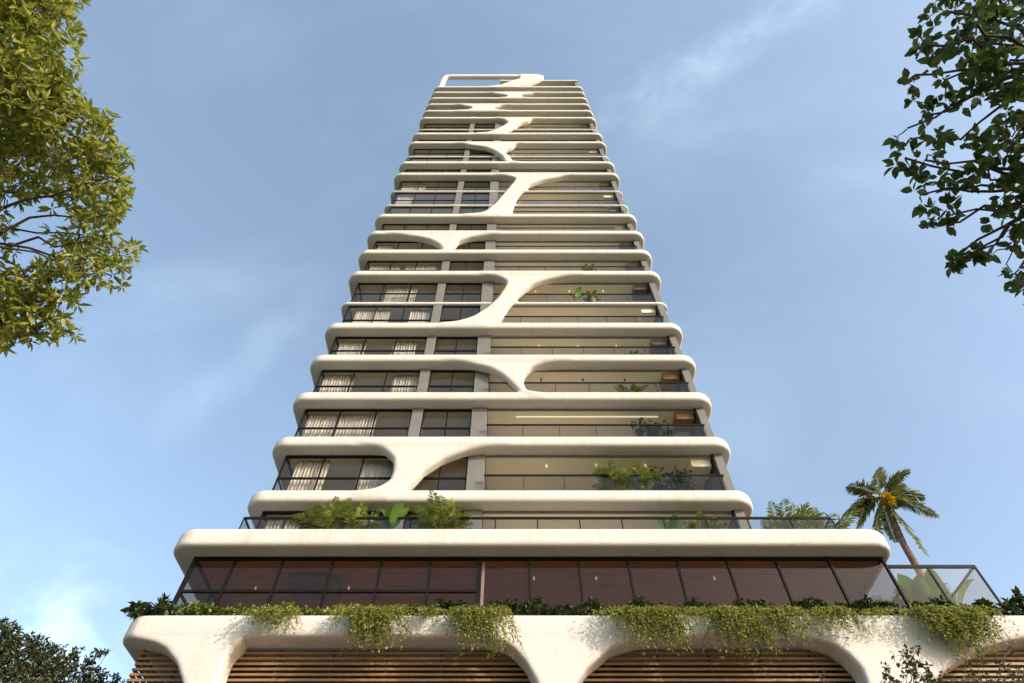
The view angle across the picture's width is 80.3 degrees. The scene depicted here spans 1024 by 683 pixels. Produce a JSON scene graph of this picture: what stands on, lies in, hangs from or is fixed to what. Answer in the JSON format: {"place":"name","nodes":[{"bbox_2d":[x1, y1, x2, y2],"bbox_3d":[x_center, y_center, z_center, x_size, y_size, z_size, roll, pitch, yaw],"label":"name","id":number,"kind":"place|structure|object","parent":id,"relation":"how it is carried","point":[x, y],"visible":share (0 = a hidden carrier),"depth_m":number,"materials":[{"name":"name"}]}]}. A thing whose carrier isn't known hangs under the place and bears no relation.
{"place":"outdoors","nodes":[
{"label":"outdoors","id":0,"kind":"place"},
{"bbox_2d":[0,0,1023,682],"label":"sky","id":1,"kind":"structure","parent":0,"point":[828,337],"materials":[{"name":"blue"}]},
{"bbox_2d":[123,74,1023,682],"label":"residential tower","id":2,"kind":"structure","parent":0,"point":[507,424],"depth_m":26.15,"materials":[{"name":"beige paint"}]},
{"bbox_2d":[119,592,182,620],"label":"leafy shrub","id":3,"kind":"object","parent":2,"relation":"on","point":[163,607],"visible":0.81,"depth_m":19.43,"materials":[{"name":"green plant"}]},
{"bbox_2d":[171,600,241,615],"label":"leafy shrub","id":4,"kind":"object","parent":2,"relation":"on","point":[194,609],"visible":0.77,"depth_m":19.55,"materials":[{"name":"green plant"}]},
{"bbox_2d":[228,603,303,634],"bbox_3d":[-7.526,8.602,18.755,2.367,1.093,1.038,0,-55,0],"label":"trailing plant","id":5,"kind":"object","parent":2,"relation":"on","point":[273,613],"visible":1,"depth_m":18.63,"materials":[{"name":"green plant"}]},
{"bbox_2d":[236,601,322,615],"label":"leafy shrub","id":6,"kind":"object","parent":2,"relation":"on","point":[306,610],"visible":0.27,"depth_m":19.56,"materials":[{"name":"green plant"}]},
{"bbox_2d":[264,516,300,528],"bbox_3d":[-9.409,8.060,24.431,1.582,2.430,0.199,0,-55,0],"label":"curtain","id":7,"kind":"object","parent":2,"relation":"hanging from","point":[274,524],"visible":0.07,"depth_m":25.09,"materials":[{"name":"white fabric"}]},
{"bbox_2d":[287,460,329,489],"bbox_3d":[-9.161,6.245,27.023,1.528,2.500,0.195,0,-55,0],"label":"curtain","id":8,"kind":"object","parent":2,"relation":"hanging from","point":[309,468],"visible":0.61,"depth_m":27.38,"materials":[{"name":"white fabric"}]},
{"bbox_2d":[302,512,322,528],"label":"banana plant","id":9,"kind":"object","parent":2,"relation":"on","point":[304,524],"visible":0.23,"depth_m":23.25,"materials":[{"name":"green plant"}]},
{"bbox_2d":[301,413,340,436],"bbox_3d":[-9.380,4.406,29.642,1.639,2.500,0.199,0,-55,0],"label":"curtain","id":10,"kind":"object","parent":2,"relation":"hanging from","point":[321,420],"visible":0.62,"depth_m":30.07,"materials":[{"name":"white fabric"}]},
{"bbox_2d":[256,511,388,528],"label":"window","id":11,"kind":"structure","parent":2,"relation":"in","point":[264,513],"depth_m":25.22,"materials":[{"name":"brown metal"}]},
{"bbox_2d":[287,496,368,528],"bbox_3d":[-7.024,7.005,23.473,3.181,2.134,3.056,0,-55,0],"label":"bushy palm","id":12,"kind":"object","parent":2,"relation":"on","point":[316,520],"visible":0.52,"depth_m":23.12,"materials":[{"name":"plant"}]},
{"bbox_2d":[272,455,390,489],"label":"window","id":13,"kind":"structure","parent":2,"relation":"in","point":[287,457],"depth_m":27.38,"materials":[{"name":"brown metal"}]},
{"bbox_2d":[319,374,355,391],"bbox_3d":[-9.368,2.569,32.262,1.665,2.500,0.197,0,-55,0],"label":"curtain","id":14,"kind":"object","parent":2,"relation":"hanging from","point":[334,379],"visible":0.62,"depth_m":32.77,"materials":[{"name":"white fabric"}]},
{"bbox_2d":[336,341,367,354],"bbox_3d":[-9.306,0.732,34.883,1.533,2.500,0.198,0,-55,0],"label":"curtain","id":15,"kind":"object","parent":2,"relation":"hanging from","point":[351,345],"visible":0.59,"depth_m":35.41,"materials":[{"name":"white fabric"}]},
{"bbox_2d":[294,409,412,436],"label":"window","id":16,"kind":"structure","parent":2,"relation":"in","point":[299,428],"depth_m":29.65,"materials":[{"name":"brown metal"}]},
{"bbox_2d":[334,413,377,436],"bbox_3d":[-7.740,4.404,29.641,1.943,2.500,0.197,0,-55,0],"label":"curtain","id":17,"kind":"object","parent":2,"relation":"hanging from","point":[356,420],"visible":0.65,"depth_m":30.07,"materials":[{"name":"white fabric"}]},
{"bbox_2d":[341,501,380,528],"bbox_3d":[-5.960,7.447,23.577,2.408,1.796,2.399,-28,-59,18],"label":"bushy palm","id":18,"kind":"object","parent":2,"relation":"on","point":[354,516],"visible":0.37,"depth_m":23.24,"materials":[{"name":"plant"}]},
{"bbox_2d":[352,309,373,322],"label":"curtain","id":19,"kind":"object","parent":2,"relation":"hanging from","point":[364,314],"visible":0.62,"depth_m":38.23,"materials":[{"name":"white fabric"}]},
{"bbox_2d":[313,370,420,391],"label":"window","id":20,"kind":"structure","parent":2,"relation":"in","point":[317,386],"depth_m":32.37,"materials":[{"name":"brown metal"}]},
{"bbox_2d":[320,602,415,615],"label":"leafy shrub","id":21,"kind":"object","parent":2,"relation":"on","point":[326,611],"visible":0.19,"depth_m":19.60,"materials":[{"name":"green plant"}]},
{"bbox_2d":[322,603,416,654],"bbox_3d":[-4.348,8.733,18.550,3.014,1.590,1.060,0,-55,0],"label":"trailing plant","id":22,"kind":"object","parent":2,"relation":"on","point":[374,614],"visible":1,"depth_m":18.43,"materials":[{"name":"green plant"}]},
{"bbox_2d":[354,460,392,489],"bbox_3d":[-6.229,6.241,27.021,1.482,2.500,0.192,0,-55,0],"label":"curtain","id":23,"kind":"object","parent":2,"relation":"hanging from","point":[376,468],"visible":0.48,"depth_m":27.44,"materials":[{"name":"white fabric"}]},
{"bbox_2d":[328,337,426,354],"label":"window","id":24,"kind":"structure","parent":2,"relation":"in","point":[336,339],"depth_m":35.10,"materials":[{"name":"brown metal"}]},
{"bbox_2d":[370,310,390,322],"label":"curtain","id":25,"kind":"object","parent":2,"relation":"hanging from","point":[382,314],"visible":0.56,"depth_m":38.21,"materials":[{"name":"white fabric"}]},
{"bbox_2d":[369,264,400,269],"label":"curtain","id":26,"kind":"object","parent":2,"relation":"hanging from","point":[382,267],"visible":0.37,"depth_m":43.46,"materials":[{"name":"white fabric"}]},
{"bbox_2d":[377,245,393,248],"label":"curtain","id":27,"kind":"object","parent":2,"relation":"hanging from","point":[385,247],"visible":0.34,"depth_m":46.13,"materials":[{"name":"white fabric"}]},
{"bbox_2d":[342,306,432,322],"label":"window","id":28,"kind":"structure","parent":2,"relation":"in","point":[349,308],"depth_m":37.95,"materials":[{"name":"brown metal"}]},
{"bbox_2d":[351,283,437,301],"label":"window","id":29,"kind":"structure","parent":2,"relation":"in","point":[359,284],"depth_m":40.18,"materials":[{"name":"brown metal"}]},
{"bbox_2d":[380,500,409,528],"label":"banana plant","id":30,"kind":"object","parent":2,"relation":"on","point":[393,515],"visible":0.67,"depth_m":23.34,"materials":[{"name":"green plant"}]},
{"bbox_2d":[383,287,417,301],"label":"curtain","id":31,"kind":"object","parent":2,"relation":"hanging from","point":[396,298],"visible":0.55,"depth_m":40.25,"materials":[{"name":"white fabric"}]},
{"bbox_2d":[364,261,442,270],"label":"window","id":32,"kind":"structure","parent":2,"relation":"in","point":[368,262],"depth_m":43.55,"materials":[{"name":"brown metal"}]},
{"bbox_2d":[391,341,416,354],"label":"curtain","id":33,"kind":"object","parent":2,"relation":"hanging from","point":[403,345],"visible":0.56,"depth_m":35.41,"materials":[{"name":"white fabric"}]},
{"bbox_2d":[390,374,418,391],"bbox_3d":[-5.754,2.569,32.262,1.386,2.500,0.196,0,-55,0],"label":"curtain","id":34,"kind":"object","parent":2,"relation":"hanging from","point":[405,380],"visible":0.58,"depth_m":32.78,"materials":[{"name":"white fabric"}]},
{"bbox_2d":[395,196,413,204],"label":"curtain","id":35,"kind":"object","parent":2,"relation":"hanging from","point":[404,202],"visible":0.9,"depth_m":53.59,"materials":[{"name":"white fabric"}]},
{"bbox_2d":[372,241,438,249],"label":"window","id":36,"kind":"structure","parent":2,"relation":"in","point":[376,242],"depth_m":45.81,"materials":[{"name":"brown metal"}]},
{"bbox_2d":[401,184,426,190],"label":"curtain","id":37,"kind":"object","parent":2,"relation":"hanging from","point":[412,189],"visible":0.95,"depth_m":56.11,"materials":[{"name":"white fabric"}]},
{"bbox_2d":[380,224,449,230],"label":"window","id":38,"kind":"structure","parent":2,"relation":"in","point":[383,225],"depth_m":48.77,"materials":[{"name":"brown metal"}]},
{"bbox_2d":[407,309,430,322],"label":"curtain","id":39,"kind":"object","parent":2,"relation":"hanging from","point":[419,314],"visible":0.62,"depth_m":38.22,"materials":[{"name":"white fabric"}]},
{"bbox_2d":[387,207,452,213],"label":"window","id":40,"kind":"structure","parent":2,"relation":"in","point":[410,208],"depth_m":51.61,"materials":[{"name":"brown metal"}]},
{"bbox_2d":[405,264,437,269],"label":"curtain","id":41,"kind":"object","parent":2,"relation":"hanging from","point":[421,267],"visible":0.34,"depth_m":43.47,"materials":[{"name":"white fabric"}]},
{"bbox_2d":[391,193,455,204],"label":"window","id":42,"kind":"structure","parent":2,"relation":"in","point":[434,200],"depth_m":53.27,"materials":[{"name":"brown metal"}]},
{"bbox_2d":[397,181,458,190],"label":"window","id":43,"kind":"structure","parent":2,"relation":"in","point":[401,182],"depth_m":56.66,"materials":[{"name":"brown metal"}]},
{"bbox_2d":[408,603,454,625],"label":"trailing plant","id":44,"kind":"object","parent":2,"relation":"on","point":[431,611],"visible":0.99,"depth_m":18.80,"materials":[{"name":"green plant"}]},
{"bbox_2d":[402,511,463,528],"bbox_3d":[-3.220,7.824,24.278,2.430,2.550,0.090,0,-55,0],"label":"window","id":45,"kind":"structure","parent":2,"relation":"in","point":[409,512],"depth_m":25.19,"materials":[{"name":"brown metal"}]},
{"bbox_2d":[405,170,460,172],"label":"window","id":46,"kind":"structure","parent":2,"relation":"in","point":[405,170],"depth_m":59.26,"materials":[{"name":"brown metal"}]},
{"bbox_2d":[410,158,462,160],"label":"window","id":47,"kind":"structure","parent":2,"relation":"in","point":[411,158],"depth_m":62.11,"materials":[{"name":"brown metal"}]},
{"bbox_2d":[412,149,464,155],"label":"window","id":48,"kind":"structure","parent":2,"relation":"in","point":[415,153],"depth_m":63.64,"materials":[{"name":"brown metal"}]},
{"bbox_2d":[407,490,472,528],"bbox_3d":[-2.698,7.257,23.635,3.089,2.110,3.300,-37,-63,23],"label":"bushy palm","id":49,"kind":"object","parent":2,"relation":"on","point":[440,514],"visible":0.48,"depth_m":23.16,"materials":[{"name":"plant"}]},
{"bbox_2d":[418,140,466,140],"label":"window","id":50,"kind":"structure","parent":2,"relation":"in","point":[418,140],"depth_m":67.10,"materials":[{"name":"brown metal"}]},
{"bbox_2d":[422,457,467,489],"bbox_3d":[-3.220,6.007,26.869,2.430,2.620,0.090,0,-55,0],"label":"window","id":51,"kind":"structure","parent":2,"relation":"in","point":[439,478],"depth_m":26.78,"materials":[{"name":"brown metal"}]},
{"bbox_2d":[421,131,468,132],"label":"window","id":52,"kind":"structure","parent":2,"relation":"in","point":[422,131],"depth_m":69.98,"materials":[{"name":"brown metal"}]},
{"bbox_2d":[419,409,471,436],"bbox_3d":[-3.220,4.170,29.489,2.430,2.620,0.090,0,-55,0],"label":"window","id":53,"kind":"structure","parent":2,"relation":"in","point":[445,428],"depth_m":29.62,"materials":[{"name":"brown metal"}]},
{"bbox_2d":[423,124,469,128],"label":"window","id":54,"kind":"structure","parent":2,"relation":"in","point":[424,127],"depth_m":71.59,"materials":[{"name":"brown metal"}]},
{"bbox_2d":[428,116,471,116],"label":"window","id":55,"kind":"structure","parent":2,"relation":"in","point":[428,116],"depth_m":75.04,"materials":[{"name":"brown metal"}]},
{"bbox_2d":[427,370,474,391],"bbox_3d":[-3.220,2.332,32.109,2.430,2.620,0.090,0,-55,0],"label":"window","id":56,"kind":"structure","parent":2,"relation":"in","point":[432,371],"depth_m":32.25,"materials":[{"name":"brown metal"}]},
{"bbox_2d":[434,337,477,354],"bbox_3d":[-3.220,0.495,34.729,2.430,2.620,0.090,0,-55,0],"label":"window","id":57,"kind":"structure","parent":2,"relation":"in","point":[437,338],"depth_m":34.95,"materials":[{"name":"brown metal"}]},
{"bbox_2d":[439,306,479,322],"bbox_3d":[-3.220,-1.425,37.468,2.430,2.910,0.090,0,-55,0],"label":"window","id":58,"kind":"structure","parent":2,"relation":"in","point":[461,307],"depth_m":38.43,"materials":[{"name":"brown metal"}]},
{"bbox_2d":[443,283,481,301],"bbox_3d":[-3.220,-3.179,39.969,2.430,2.620,0.090,0,-55,0],"label":"window","id":59,"kind":"structure","parent":2,"relation":"in","point":[464,284],"depth_m":39.96,"materials":[{"name":"brown metal"}]},
{"bbox_2d":[405,596,520,615],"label":"leafy shrub","id":60,"kind":"object","parent":2,"relation":"on","point":[446,605],"visible":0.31,"depth_m":19.70,"materials":[{"name":"green plant"}]},
{"bbox_2d":[449,261,483,270],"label":"window","id":61,"kind":"structure","parent":2,"relation":"in","point":[466,262],"depth_m":43.55,"materials":[{"name":"brown metal"}]},
{"bbox_2d":[455,242,485,249],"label":"window","id":62,"kind":"structure","parent":2,"relation":"in","point":[470,242],"depth_m":45.13,"materials":[{"name":"brown metal"}]},
{"bbox_2d":[456,224,486,230],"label":"window","id":63,"kind":"structure","parent":2,"relation":"in","point":[471,225],"depth_m":48.77,"materials":[{"name":"brown metal"}]},
{"bbox_2d":[459,207,487,213],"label":"window","id":64,"kind":"structure","parent":2,"relation":"in","point":[460,207],"depth_m":51.61,"materials":[{"name":"brown metal"}]},
{"bbox_2d":[460,193,489,204],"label":"window","id":65,"kind":"structure","parent":2,"relation":"in","point":[462,193],"depth_m":53.07,"materials":[{"name":"brown metal"}]},
{"bbox_2d":[463,181,490,190],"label":"window","id":66,"kind":"structure","parent":2,"relation":"in","point":[477,182],"depth_m":56.66,"materials":[{"name":"brown metal"}]},
{"bbox_2d":[469,149,492,155],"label":"window","id":67,"kind":"structure","parent":2,"relation":"in","point":[470,149],"depth_m":63.44,"materials":[{"name":"brown metal"}]},
{"bbox_2d":[440,603,523,658],"bbox_3d":[-0.911,8.775,18.498,2.621,1.708,1.040,0,-55,0],"label":"trailing plant","id":68,"kind":"object","parent":2,"relation":"on","point":[470,614],"visible":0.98,"depth_m":18.38,"materials":[{"name":"green plant"}]},
{"bbox_2d":[474,124,494,128],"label":"window","id":69,"kind":"structure","parent":2,"relation":"in","point":[484,127],"depth_m":71.31,"materials":[{"name":"brown metal"}]},
{"bbox_2d":[169,557,909,615],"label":"lounge window","id":70,"kind":"structure","parent":2,"relation":"in","point":[195,562],"depth_m":21.64,"materials":[{"name":"brown glass"}]},
{"bbox_2d":[513,596,602,615],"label":"leafy shrub","id":71,"kind":"object","parent":2,"relation":"on","point":[545,610],"visible":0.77,"depth_m":19.64,"materials":[{"name":"green plant"}]},
{"bbox_2d":[569,287,584,301],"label":"banana plant","id":72,"kind":"object","parent":2,"relation":"on","point":[578,292],"visible":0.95,"depth_m":39.53,"materials":[{"name":"green plant"}]},
{"bbox_2d":[581,263,596,270],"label":"bushy palm","id":73,"kind":"object","parent":2,"relation":"on","point":[587,268],"visible":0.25,"depth_m":41.86,"materials":[{"name":"plant"}]},
{"bbox_2d":[583,289,599,301],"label":"bushy palm","id":74,"kind":"object","parent":2,"relation":"on","point":[592,297],"visible":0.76,"depth_m":39.23,"materials":[{"name":"plant"}]},
{"bbox_2d":[592,460,633,489],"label":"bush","id":75,"kind":"object","parent":2,"relation":"on","point":[619,482],"visible":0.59,"depth_m":26.39,"materials":[{"name":"plant"}]},
{"bbox_2d":[614,383,647,391],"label":"bushy palm","id":76,"kind":"object","parent":2,"relation":"on","point":[638,388],"visible":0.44,"depth_m":31.45,"materials":[{"name":"plant"}]},
{"bbox_2d":[624,350,644,354],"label":"bushy palm","id":77,"kind":"object","parent":2,"relation":"on","point":[636,352],"visible":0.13,"depth_m":33.98,"materials":[{"name":"plant"}]},
{"bbox_2d":[627,460,662,489],"bbox_3d":[5.856,6.262,26.505,1.916,1.691,2.154,0,-55,0],"label":"bushy palm","id":78,"kind":"object","parent":2,"relation":"on","point":[637,483],"visible":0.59,"depth_m":26.37,"materials":[{"name":"plant"}]},
{"bbox_2d":[589,595,702,615],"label":"leafy shrub","id":79,"kind":"object","parent":2,"relation":"on","point":[635,602],"visible":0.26,"depth_m":19.72,"materials":[{"name":"green plant"}]},
{"bbox_2d":[585,604,719,656],"bbox_3d":[4.409,8.764,18.520,4.202,1.650,1.034,0,-55,0],"label":"trailing plant","id":80,"kind":"object","parent":2,"relation":"on","point":[663,614],"visible":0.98,"depth_m":18.45,"materials":[{"name":"green plant"}]},
{"bbox_2d":[631,417,681,436],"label":"balcony bush","id":81,"kind":"object","parent":2,"relation":"on","point":[651,430],"visible":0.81,"depth_m":29.27,"materials":[{"name":"green plant"}]},
{"bbox_2d":[645,465,697,489],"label":"balcony bush","id":82,"kind":"object","parent":2,"relation":"on","point":[676,483],"visible":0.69,"depth_m":26.55,"materials":[{"name":"green plant"}]},
{"bbox_2d":[658,513,684,528],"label":"banana plant","id":83,"kind":"object","parent":2,"relation":"on","point":[673,524],"visible":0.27,"depth_m":23.39,"materials":[{"name":"green plant"}]},
{"bbox_2d":[678,516,716,528],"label":"bushy palm","id":84,"kind":"object","parent":2,"relation":"on","point":[697,526],"visible":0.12,"depth_m":23.22,"materials":[{"name":"plant"}]},
{"bbox_2d":[679,511,727,528],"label":"bushy palm","id":85,"kind":"object","parent":2,"relation":"on","point":[720,524],"visible":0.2,"depth_m":23.34,"materials":[{"name":"plant"}]},
{"bbox_2d":[695,604,794,662],"bbox_3d":[7.029,8.826,18.460,2.977,1.845,1.060,0,-55,0],"label":"trailing plant","id":86,"kind":"object","parent":2,"relation":"on","point":[734,613],"visible":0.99,"depth_m":18.36,"materials":[{"name":"green plant"}]},
{"bbox_2d":[698,596,799,615],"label":"leafy shrub","id":87,"kind":"object","parent":2,"relation":"on","point":[750,603],"visible":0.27,"depth_m":19.72,"materials":[{"name":"green plant"}]},
{"bbox_2d":[759,498,824,528],"bbox_3d":[10.924,7.785,24.204,3.196,2.436,3.272,21,-58,-14],"label":"bushy palm","id":88,"kind":"object","parent":2,"relation":"on","point":[776,524],"visible":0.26,"depth_m":23.86,"materials":[{"name":"plant"}]},
{"bbox_2d":[762,604,824,648],"bbox_3d":[8.610,8.736,18.603,1.913,1.471,1.016,0,-55,0],"label":"trailing plant","id":89,"kind":"object","parent":2,"relation":"on","point":[784,614],"visible":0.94,"depth_m":18.47,"materials":[{"name":"green plant"}]},
{"bbox_2d":[767,503,863,528],"bbox_3d":[11.961,8.046,24.435,4.031,2.513,3.765,0,-55,0],"label":"bushy palm","id":90,"kind":"object","parent":2,"relation":"on","point":[821,525],"visible":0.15,"depth_m":23.79,"materials":[{"name":"plant"}]},
{"bbox_2d":[810,604,873,639],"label":"trailing plant","id":91,"kind":"object","parent":2,"relation":"on","point":[835,611],"visible":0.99,"depth_m":18.59,"materials":[{"name":"green plant"}]},
{"bbox_2d":[790,594,904,615],"bbox_3d":[10.856,8.740,19.761,3.674,0.879,0.841,0,-55,0],"label":"leafy shrub","id":92,"kind":"object","parent":2,"relation":"on","point":[804,603],"visible":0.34,"depth_m":19.66,"materials":[{"name":"green plant"}]},
{"bbox_2d":[859,605,915,628],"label":"trailing plant","id":93,"kind":"object","parent":2,"relation":"on","point":[876,610],"visible":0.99,"depth_m":18.81,"materials":[{"name":"green plant"}]},
{"bbox_2d":[840,467,939,580],"bbox_3d":[17.368,9.775,26.811,4.869,11.072,2.779,0,-55,0],"label":"palm tree","id":94,"kind":"object","parent":2,"relation":"on","point":[890,498],"visible":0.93,"depth_m":28.81,"materials":[{"name":"green plant"}]},
{"bbox_2d":[871,583,951,613],"bbox_3d":[14.162,10.264,22.185,4.326,2.922,4.077,-26,-59,17],"label":"bushy palm","id":95,"kind":"object","parent":2,"relation":"on","point":[905,592],"visible":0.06,"depth_m":22.09,"materials":[{"name":"plant"}]},
{"bbox_2d":[896,573,942,607],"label":"banana plant","id":96,"kind":"object","parent":2,"relation":"on","point":[918,588],"visible":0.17,"depth_m":21.89,"materials":[{"name":"green plant"}]},
{"bbox_2d":[890,594,988,615],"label":"leafy shrub","id":97,"kind":"object","parent":2,"relation":"on","point":[935,603],"visible":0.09,"depth_m":19.70,"materials":[{"name":"green plant"}]},
{"bbox_2d":[925,569,973,605],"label":"banana plant","id":98,"kind":"object","parent":2,"relation":"on","point":[929,581],"visible":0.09,"depth_m":22.63,"materials":[{"name":"green plant"}]},
{"bbox_2d":[898,604,1018,661],"bbox_3d":[13.689,8.809,18.463,3.411,1.800,1.072,0,-55,0],"label":"trailing plant","id":99,"kind":"object","parent":2,"relation":"on","point":[952,618],"visible":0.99,"depth_m":18.37,"materials":[{"name":"green plant"}]},
{"bbox_2d":[972,585,1023,617],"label":"leafy shrub","id":100,"kind":"object","parent":2,"relation":"on","point":[1012,606],"visible":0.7,"depth_m":19.60,"materials":[{"name":"green plant"}]},
{"bbox_2d":[814,669,833,682],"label":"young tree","id":101,"kind":"object","parent":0,"point":[822,676],"visible":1,"depth_m":14.59,"materials":[{"name":"green plant"}]},
{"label":"pavement","id":102,"kind":"structure","parent":0,"visible":0},
{"bbox_2d":[0,616,124,682],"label":"bushy tree","id":103,"kind":"object","parent":102,"relation":"on","point":[23,670],"visible":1,"depth_m":20.90,"materials":[{"name":"green plant"}]},
{"bbox_2d":[0,0,148,356],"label":"broadleaf tree","id":104,"kind":"object","parent":102,"relation":"on","point":[24,89],"visible":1,"depth_m":7.52,"materials":[{"name":"green plant"}]},
{"bbox_2d":[880,644,936,682],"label":"young tree","id":105,"kind":"object","parent":102,"relation":"on","point":[913,672],"visible":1,"depth_m":14.21,"materials":[{"name":"green plant"}]},
{"bbox_2d":[882,0,1023,304],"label":"shade tree","id":106,"kind":"object","parent":102,"relation":"on","point":[984,62],"visible":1,"depth_m":4.88,"materials":[{"name":"green plant"}]},
{"bbox_2d":[937,646,1023,682],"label":"young tree","id":107,"kind":"object","parent":102,"relation":"on","point":[1011,675],"visible":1,"depth_m":14.81,"materials":[{"name":"green plant"}]}
]}

